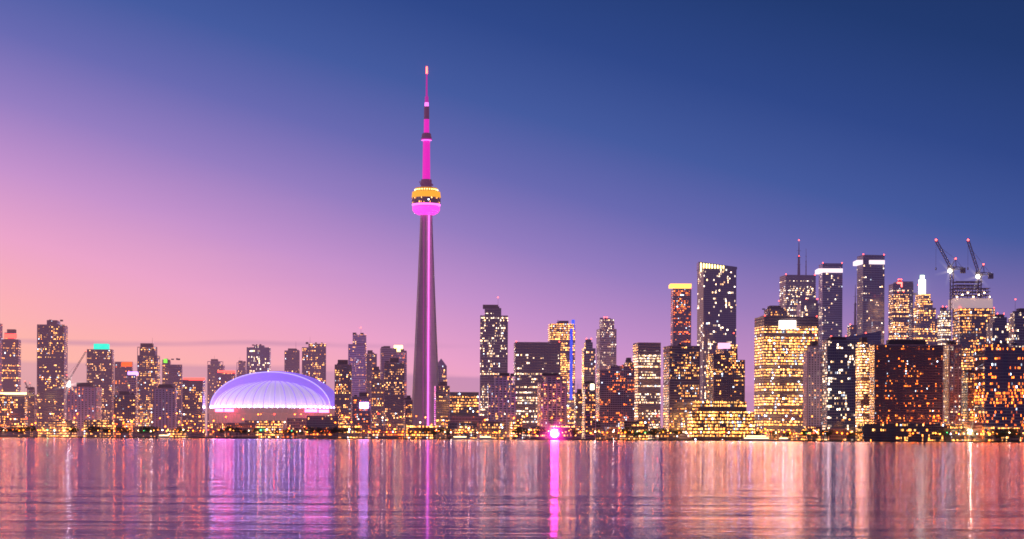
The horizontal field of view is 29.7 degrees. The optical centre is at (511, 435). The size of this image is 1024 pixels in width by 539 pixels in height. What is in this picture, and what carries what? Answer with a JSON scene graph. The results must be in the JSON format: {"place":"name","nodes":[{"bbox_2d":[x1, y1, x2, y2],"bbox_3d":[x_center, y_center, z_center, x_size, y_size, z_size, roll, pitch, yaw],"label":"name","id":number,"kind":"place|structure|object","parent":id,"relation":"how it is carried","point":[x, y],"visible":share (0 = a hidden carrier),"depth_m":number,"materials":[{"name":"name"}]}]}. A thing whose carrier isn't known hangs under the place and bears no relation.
{"place":"outdoors","nodes":[
{"label":"outdoors","id":0,"kind":"place"},
{"bbox_2d":[0,437,1023,538],"bbox_3d":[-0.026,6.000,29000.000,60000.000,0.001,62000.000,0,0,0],"label":"water","id":1,"kind":"structure","parent":0,"point":[133,488],"depth_m":214.09,"materials":[{"name":"liquid"}]},
{"bbox_2d":[740,430,775,440],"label":"ferry boat","id":2,"kind":"object","parent":1,"relation":"on","point":[760,437],"visible":0.88,"depth_m":2359.48,"materials":[{"name":"white metal"}]},
{"bbox_2d":[0,434,1023,442],"bbox_3d":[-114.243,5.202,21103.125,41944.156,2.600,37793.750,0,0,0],"label":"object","id":3,"kind":"structure","parent":0,"point":[497,439],"depth_m":2507.61,"materials":[{"name":"black"}]},
{"bbox_2d":[2,329,20,391],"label":"building","id":4,"kind":"structure","parent":3,"relation":"on","point":[11,364],"depth_m":3145.88,"materials":[{"name":"purple"}]},
{"bbox_2d":[0,394,27,435],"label":"building","id":5,"kind":"structure","parent":3,"relation":"on","point":[14,407],"depth_m":2848.13,"materials":[{"name":"brown"}]},
{"bbox_2d":[0,425,35,435],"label":"tree group","id":6,"kind":"object","parent":3,"relation":"on","point":[27,428],"visible":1,"depth_m":2701.44,"materials":[{"name":"grey plant"}]},
{"bbox_2d":[27,387,36,428],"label":"building","id":7,"kind":"structure","parent":3,"relation":"on","point":[32,408],"depth_m":2937.80,"materials":[{"name":"purple"}]},
{"bbox_2d":[37,320,67,428],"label":"building","id":8,"kind":"structure","parent":3,"relation":"on","point":[52,354],"depth_m":3009.85,"materials":[{"name":"purple"}]},
{"bbox_2d":[38,422,66,435],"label":"building","id":9,"kind":"structure","parent":3,"relation":"on","point":[55,429],"depth_m":2719.70,"materials":[{"name":"yellow"}]},
{"bbox_2d":[49,420,77,435],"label":"low-rise building","id":10,"kind":"structure","parent":3,"relation":"on","point":[72,423],"depth_m":2759.94,"materials":[{"name":"brown"}]},
{"bbox_2d":[67,383,101,435],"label":"building","id":11,"kind":"structure","parent":3,"relation":"on","point":[84,401],"depth_m":2817.07,"materials":[{"name":"purple"}]},
{"bbox_2d":[84,420,113,436],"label":"low-rise building","id":12,"kind":"structure","parent":3,"relation":"on","point":[102,424],"depth_m":2699.15,"materials":[{"name":"brown"}]},
{"bbox_2d":[87,349,113,419],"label":"building","id":13,"kind":"structure","parent":3,"relation":"on","point":[100,367],"depth_m":3081.88,"materials":[{"name":"purple"}]},
{"bbox_2d":[114,362,132,394],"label":"building","id":14,"kind":"structure","parent":3,"relation":"on","point":[120,377],"depth_m":3171.08,"materials":[{"name":"purple"}]},
{"bbox_2d":[114,421,132,436],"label":"low-rise building","id":15,"kind":"structure","parent":3,"relation":"on","point":[127,424],"depth_m":2705.79,"materials":[{"name":"orange"}]},
{"bbox_2d":[114,391,137,426],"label":"building","id":16,"kind":"structure","parent":3,"relation":"on","point":[125,405],"depth_m":2751.16,"materials":[{"name":"grey"}]},
{"bbox_2d":[127,375,136,394],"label":"building","id":17,"kind":"structure","parent":3,"relation":"on","point":[131,383],"depth_m":2848.74,"materials":[{"name":"grey"}]},
{"bbox_2d":[103,426,186,436],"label":"tree group","id":18,"kind":"object","parent":3,"relation":"on","point":[144,430],"visible":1,"depth_m":2658.70,"materials":[{"name":"grey plant"}]},
{"bbox_2d":[137,343,159,426],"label":"building","id":19,"kind":"structure","parent":3,"relation":"on","point":[148,369],"depth_m":3021.93,"materials":[{"name":"grey"}]},
{"bbox_2d":[153,384,176,434],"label":"building","id":20,"kind":"structure","parent":3,"relation":"on","point":[165,403],"depth_m":2765.79,"materials":[{"name":"purple"}]},
{"bbox_2d":[162,358,181,428],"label":"building","id":21,"kind":"structure","parent":3,"relation":"on","point":[172,374],"depth_m":3153.67,"materials":[{"name":"grey"}]},
{"bbox_2d":[182,380,204,436],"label":"building","id":22,"kind":"structure","parent":3,"relation":"on","point":[193,400],"depth_m":2924.37,"materials":[{"name":"grey"}]},
{"bbox_2d":[207,356,224,435],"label":"building","id":23,"kind":"structure","parent":3,"relation":"on","point":[214,366],"depth_m":3515.28,"materials":[{"name":"grey"}]},
{"bbox_2d":[217,372,235,389],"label":"building","id":24,"kind":"structure","parent":3,"relation":"on","point":[223,378],"depth_m":3261.33,"materials":[{"name":"grey"}]},
{"bbox_2d":[227,423,254,436],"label":"low-rise building","id":25,"kind":"structure","parent":3,"relation":"on","point":[246,426],"depth_m":2653.35,"materials":[{"name":"brown"}]},
{"bbox_2d":[247,344,270,373],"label":"building","id":26,"kind":"structure","parent":3,"relation":"on","point":[259,358],"depth_m":3399.09,"materials":[{"name":"purple"}]},
{"bbox_2d":[245,420,282,430],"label":"building","id":27,"kind":"structure","parent":3,"relation":"on","point":[265,423],"depth_m":2747.04,"materials":[{"name":"brown"}]},
{"bbox_2d":[254,426,281,437],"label":"low-rise building","id":28,"kind":"structure","parent":3,"relation":"on","point":[271,432],"depth_m":2650.49,"materials":[{"name":"yellow"}]},
{"bbox_2d":[208,371,334,429],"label":"domed stadium","id":29,"kind":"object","parent":3,"relation":"on","point":[281,395],"depth_m":2932.28,"materials":[{"name":"white concrete"}]},
{"bbox_2d":[284,348,299,373],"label":"building","id":30,"kind":"structure","parent":3,"relation":"on","point":[291,359],"depth_m":3436.40,"materials":[{"name":"purple"}]},
{"bbox_2d":[286,418,306,436],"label":"building","id":31,"kind":"structure","parent":3,"relation":"on","point":[294,423],"depth_m":2744.26,"materials":[{"name":"purple"}]},
{"bbox_2d":[302,342,325,383],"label":"building","id":32,"kind":"structure","parent":3,"relation":"on","point":[313,360],"depth_m":3377.74,"materials":[{"name":"purple"}]},
{"bbox_2d":[307,416,338,437],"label":"building","id":33,"kind":"structure","parent":3,"relation":"on","point":[321,421],"depth_m":2634.19,"materials":[{"name":"purple"}]},
{"bbox_2d":[302,426,362,437],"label":"tree group","id":34,"kind":"object","parent":3,"relation":"on","point":[325,431],"visible":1,"depth_m":2581.63,"materials":[{"name":"grey plant"}]},
{"bbox_2d":[334,360,351,424],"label":"building","id":35,"kind":"structure","parent":3,"relation":"on","point":[343,390],"depth_m":2765.93,"materials":[{"name":"grey"}]},
{"bbox_2d":[338,425,361,437],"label":"low-rise building","id":36,"kind":"structure","parent":3,"relation":"on","point":[352,433],"depth_m":2639.27,"materials":[{"name":"yellow"}]},
{"bbox_2d":[348,333,365,395],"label":"building","id":37,"kind":"structure","parent":3,"relation":"on","point":[357,354],"depth_m":3120.49,"materials":[{"name":"purple"}]},
{"bbox_2d":[352,392,370,437],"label":"building","id":38,"kind":"structure","parent":3,"relation":"on","point":[361,416],"depth_m":2679.12,"materials":[{"name":"purple"}]},
{"bbox_2d":[366,350,376,396],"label":"building","id":39,"kind":"structure","parent":3,"relation":"on","point":[371,359],"depth_m":3204.64,"materials":[{"name":"purple"}]},
{"bbox_2d":[371,367,383,429],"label":"building","id":40,"kind":"structure","parent":3,"relation":"on","point":[377,394],"depth_m":2882.76,"materials":[{"name":"purple"}]},
{"bbox_2d":[380,346,396,378],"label":"building","id":41,"kind":"structure","parent":3,"relation":"on","point":[387,353],"depth_m":3308.30,"materials":[{"name":"purple"}]},
{"bbox_2d":[384,358,404,429],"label":"building","id":42,"kind":"structure","parent":3,"relation":"on","point":[394,382],"depth_m":2825.98,"materials":[{"name":"grey"}]},
{"bbox_2d":[397,349,406,397],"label":"building","id":43,"kind":"structure","parent":3,"relation":"on","point":[402,355],"depth_m":3243.12,"materials":[{"name":"purple"}]},
{"bbox_2d":[403,395,412,437],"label":"building","id":44,"kind":"structure","parent":3,"relation":"on","point":[408,410],"depth_m":2690.70,"materials":[{"name":"brown"}]},
{"bbox_2d":[406,426,435,437],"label":"low-rise building","id":45,"kind":"structure","parent":3,"relation":"on","point":[414,429],"depth_m":2595.99,"materials":[{"name":"yellow"}]},
{"bbox_2d":[412,66,440,425],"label":"observation tower","id":46,"kind":"structure","parent":3,"relation":"on","point":[426,199],"depth_m":2892.02,"materials":[{"name":"concrete"}]},
{"bbox_2d":[406,426,451,437],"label":"tree group","id":47,"kind":"object","parent":3,"relation":"on","point":[425,430],"visible":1,"depth_m":2546.08,"materials":[{"name":"grey plant"}]},
{"bbox_2d":[434,382,449,437],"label":"building","id":48,"kind":"structure","parent":3,"relation":"on","point":[441,402],"depth_m":2827.62,"materials":[{"name":"purple"}]},
{"bbox_2d":[444,422,457,437],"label":"low-rise building","id":49,"kind":"structure","parent":3,"relation":"on","point":[453,426],"depth_m":2571.09,"materials":[{"name":"grey"}]},
{"bbox_2d":[450,392,478,415],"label":"building","id":50,"kind":"structure","parent":3,"relation":"on","point":[464,403],"depth_m":2718.69,"materials":[{"name":"yellow"}]},
{"bbox_2d":[450,416,485,437],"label":"building","id":51,"kind":"structure","parent":3,"relation":"on","point":[477,419],"depth_m":2597.30,"materials":[{"name":"purple"}]},
{"bbox_2d":[459,422,476,437],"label":"low-rise building","id":52,"kind":"structure","parent":3,"relation":"on","point":[465,426],"depth_m":2559.03,"materials":[{"name":"yellow"}]},
{"bbox_2d":[480,421,503,438],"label":"low-rise building","id":53,"kind":"structure","parent":3,"relation":"on","point":[490,428],"depth_m":2582.21,"materials":[{"name":"grey"}]},
{"bbox_2d":[480,305,507,420],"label":"building","id":54,"kind":"structure","parent":3,"relation":"on","point":[493,341],"depth_m":3026.99,"materials":[{"name":"grey"}]},
{"bbox_2d":[488,373,515,438],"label":"building","id":55,"kind":"structure","parent":3,"relation":"on","point":[502,398],"depth_m":2604.09,"materials":[{"name":"purple"}]},
{"bbox_2d":[3,413,1023,440],"bbox_3d":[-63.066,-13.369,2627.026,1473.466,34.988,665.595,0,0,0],"label":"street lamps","id":56,"kind":"object","parent":3,"relation":"on","point":[419,432],"visible":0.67,"depth_m":2622.32,"materials":[{"name":"yellow"}]},
{"bbox_2d":[509,421,521,438],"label":"low-rise building","id":57,"kind":"structure","parent":3,"relation":"on","point":[513,426],"depth_m":2535.16,"materials":[{"name":"grey"}]},
{"bbox_2d":[514,342,559,437],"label":"building","id":58,"kind":"structure","parent":3,"relation":"on","point":[533,361],"depth_m":2919.79,"materials":[{"name":"grey"}]},
{"bbox_2d":[512,426,578,438],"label":"tree group","id":59,"kind":"object","parent":3,"relation":"on","point":[517,430],"visible":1,"depth_m":2501.39,"materials":[{"name":"green plant"}]},
{"bbox_2d":[537,373,566,438],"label":"building","id":60,"kind":"structure","parent":3,"relation":"on","point":[552,395],"depth_m":2585.00,"materials":[{"name":"purple"}]},
{"bbox_2d":[548,321,574,423],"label":"building","id":61,"kind":"structure","parent":3,"relation":"on","point":[559,331],"depth_m":3131.08,"materials":[{"name":"brown"}]},
{"bbox_2d":[570,328,572,399],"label":"light strip","id":62,"kind":"object","parent":61,"relation":"attached to","point":[571,362],"visible":1,"depth_m":3129.93,"materials":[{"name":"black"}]},
{"bbox_2d":[550,424,579,438],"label":"low-rise building","id":63,"kind":"structure","parent":3,"relation":"on","point":[565,427],"depth_m":2525.46,"materials":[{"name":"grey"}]},
{"bbox_2d":[574,389,581,438],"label":"building","id":64,"kind":"structure","parent":3,"relation":"on","point":[578,408],"depth_m":2673.99,"materials":[{"name":"brown"}]},
{"bbox_2d":[582,381,595,438],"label":"building","id":65,"kind":"structure","parent":3,"relation":"on","point":[588,411],"depth_m":2530.21,"materials":[{"name":"brown"}]},
{"bbox_2d":[582,339,595,383],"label":"building","id":66,"kind":"structure","parent":3,"relation":"on","point":[588,360],"depth_m":2970.34,"materials":[{"name":"grey"}]},
{"bbox_2d":[596,318,616,370],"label":"building","id":67,"kind":"structure","parent":3,"relation":"on","point":[606,333],"depth_m":3223.96,"materials":[{"name":"grey"}]},
{"bbox_2d":[596,359,634,438],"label":"building","id":68,"kind":"structure","parent":3,"relation":"on","point":[614,395],"depth_m":2569.83,"materials":[{"name":"brown"}]},
{"bbox_2d":[620,421,647,438],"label":"low-rise building","id":69,"kind":"structure","parent":3,"relation":"on","point":[640,426],"depth_m":2488.65,"materials":[{"name":"grey"}]},
{"bbox_2d":[633,342,660,438],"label":"building","id":70,"kind":"structure","parent":3,"relation":"on","point":[647,383],"depth_m":2847.88,"materials":[{"name":"grey"}]},
{"bbox_2d":[621,426,682,438],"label":"tree group","id":71,"kind":"object","parent":3,"relation":"on","point":[653,431],"visible":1,"depth_m":2458.54,"materials":[{"name":"green plant"}]},
{"bbox_2d":[671,288,690,345],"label":"building","id":72,"kind":"structure","parent":3,"relation":"on","point":[680,313],"depth_m":3034.02,"materials":[{"name":"brown"}]},
{"bbox_2d":[663,334,699,438],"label":"building","id":73,"kind":"structure","parent":3,"relation":"on","point":[681,379],"depth_m":2524.08,"materials":[{"name":"brown"}]},
{"bbox_2d":[697,268,735,400],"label":"building","id":74,"kind":"structure","parent":3,"relation":"on","point":[716,305],"depth_m":3070.61,"materials":[{"name":"grey glass"}]},
{"bbox_2d":[693,401,746,411],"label":"building","id":75,"kind":"structure","parent":3,"relation":"on","point":[719,406],"depth_m":2454.34,"materials":[{"name":"brown"}]},
{"bbox_2d":[688,412,754,440],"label":"building","id":76,"kind":"structure","parent":3,"relation":"on","point":[709,425],"depth_m":2430.34,"materials":[{"name":"brown"}]},
{"bbox_2d":[706,343,744,400],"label":"building","id":77,"kind":"structure","parent":3,"relation":"on","point":[725,374],"depth_m":2537.92,"materials":[{"name":"brown"}]},
{"bbox_2d":[760,306,789,316],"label":"building","id":78,"kind":"structure","parent":3,"relation":"on","point":[774,311],"depth_m":2823.53,"materials":[{"name":"grey"}]},
{"bbox_2d":[765,430,795,439],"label":"low-rise building","id":79,"kind":"structure","parent":3,"relation":"on","point":[778,435],"depth_m":2482.04,"materials":[{"name":"brown"}]},
{"bbox_2d":[754,316,817,439],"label":"building","id":80,"kind":"structure","parent":3,"relation":"on","point":[778,375],"depth_m":2712.83,"materials":[{"name":"yellow glass"}]},
{"bbox_2d":[779,275,815,316],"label":"building","id":81,"kind":"structure","parent":3,"relation":"on","point":[795,290],"depth_m":3488.52,"materials":[{"name":"grey"}]},
{"bbox_2d":[797,300,818,325],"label":"building","id":82,"kind":"structure","parent":3,"relation":"on","point":[808,308],"depth_m":3284.57,"materials":[{"name":"grey"}]},
{"bbox_2d":[803,335,821,425],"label":"building","id":83,"kind":"structure","parent":3,"relation":"on","point":[812,380],"depth_m":2503.03,"materials":[{"name":"grey"}]},
{"bbox_2d":[803,426,821,439],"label":"low-rise building","id":84,"kind":"structure","parent":3,"relation":"on","point":[815,429],"depth_m":2427.91,"materials":[{"name":"brown"}]},
{"bbox_2d":[800,428,858,439],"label":"tree group","id":85,"kind":"object","parent":3,"relation":"on","point":[828,432],"visible":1,"depth_m":2386.39,"materials":[{"name":"green plant"}]},
{"bbox_2d":[818,263,842,350],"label":"building","id":86,"kind":"structure","parent":3,"relation":"on","point":[830,304],"depth_m":3175.59,"materials":[{"name":"grey glass"}]},
{"bbox_2d":[827,428,846,439],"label":"low-rise building","id":87,"kind":"structure","parent":3,"relation":"on","point":[837,436],"depth_m":2421.42,"materials":[{"name":"brown"}]},
{"bbox_2d":[822,337,855,439],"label":"building","id":88,"kind":"structure","parent":3,"relation":"on","point":[838,382],"depth_m":2432.58,"materials":[{"name":"grey"}]},
{"bbox_2d":[855,337,869,439],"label":"building","id":89,"kind":"structure","parent":3,"relation":"on","point":[862,379],"depth_m":2503.22,"materials":[{"name":"grey"}]},
{"bbox_2d":[857,255,884,343],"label":"building","id":90,"kind":"structure","parent":3,"relation":"on","point":[870,296],"depth_m":3210.47,"materials":[{"name":"grey glass"}]},
{"bbox_2d":[888,292,908,339],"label":"building","id":91,"kind":"structure","parent":3,"relation":"on","point":[898,315],"depth_m":3149.61,"materials":[{"name":"brown"}]},
{"bbox_2d":[888,280,912,339],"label":"building","id":92,"kind":"structure","parent":3,"relation":"on","point":[906,287],"depth_m":3348.85,"materials":[{"name":"grey"}]},
{"bbox_2d":[858,424,943,441],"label":"building","id":93,"kind":"structure","parent":3,"relation":"on","point":[886,432],"depth_m":2356.35,"materials":[{"name":"grey"}]},
{"bbox_2d":[869,340,943,423],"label":"building","id":94,"kind":"structure","parent":3,"relation":"on","point":[906,381],"depth_m":2406.14,"materials":[{"name":"brown"}]},
{"bbox_2d":[913,293,936,344],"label":"stepped building","id":95,"kind":"structure","parent":3,"relation":"on","point":[924,321],"depth_m":3339.57,"materials":[{"name":"yellow"}]},
{"bbox_2d":[937,307,950,344],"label":"building","id":96,"kind":"structure","parent":3,"relation":"on","point":[943,327],"depth_m":3232.20,"materials":[{"name":"grey"}]},
{"bbox_2d":[943,341,961,423],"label":"building","id":97,"kind":"structure","parent":3,"relation":"on","point":[952,380],"depth_m":2428.71,"materials":[{"name":"brown"}]},
{"bbox_2d":[944,424,963,440],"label":"low-rise building","id":98,"kind":"structure","parent":3,"relation":"on","point":[954,435],"depth_m":2397.39,"materials":[{"name":"brown"}]},
{"bbox_2d":[961,369,973,423],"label":"building","id":99,"kind":"structure","parent":3,"relation":"on","point":[967,396],"depth_m":2442.24,"materials":[{"name":"brown"}]},
{"bbox_2d":[964,422,981,440],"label":"low-rise building","id":100,"kind":"structure","parent":3,"relation":"on","point":[976,426],"depth_m":2365.23,"materials":[{"name":"brown"}]},
{"bbox_2d":[952,308,994,372],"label":"construction building","id":101,"kind":"structure","parent":3,"relation":"on","point":[969,327],"depth_m":2819.49,"materials":[{"name":"yellow"}]},
{"bbox_2d":[948,281,992,309],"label":"open floors","id":102,"kind":"structure","parent":101,"relation":"on","point":[967,302],"depth_m":2823.24,"materials":[{"name":"grey concrete"}]},
{"bbox_2d":[935,239,965,319],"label":"crane","id":103,"kind":"object","parent":102,"relation":"on","point":[962,270],"visible":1,"depth_m":2827.29,"materials":[{"name":"grey metal"}]},
{"bbox_2d":[967,239,993,297],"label":"crane","id":104,"kind":"object","parent":102,"relation":"on","point":[981,274],"visible":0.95,"depth_m":2847.81,"materials":[{"name":"grey metal"}]},
{"bbox_2d":[938,426,1023,440],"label":"tree group","id":105,"kind":"object","parent":3,"relation":"on","point":[945,434],"visible":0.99,"depth_m":2327.47,"materials":[{"name":"green plant"}]},
{"bbox_2d":[986,314,1008,346],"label":"building","id":106,"kind":"structure","parent":3,"relation":"on","point":[997,330],"depth_m":2611.31,"materials":[{"name":"grey"}]},
{"bbox_2d":[974,342,1023,440],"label":"building","id":107,"kind":"structure","parent":3,"relation":"on","point":[998,384],"depth_m":2358.11,"materials":[{"name":"grey"}]},
{"bbox_2d":[990,427,1021,440],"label":"low-rise building","id":108,"kind":"structure","parent":3,"relation":"on","point":[1007,438],"depth_m":2337.28,"materials":[{"name":"brown"}]},
{"bbox_2d":[1008,308,1023,346],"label":"building","id":109,"kind":"structure","parent":3,"relation":"on","point":[1016,323],"depth_m":2631.56,"materials":[{"name":"grey"}]},
{"bbox_2d":[0,0,1023,433],"label":"sky","id":110,"kind":"structure","parent":0,"point":[197,181],"materials":[{"name":"blue"}]},
{"bbox_2d":[846,331,880,342],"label":"building","id":111,"kind":"structure","parent":0,"point":[874,337],"depth_m":2616.84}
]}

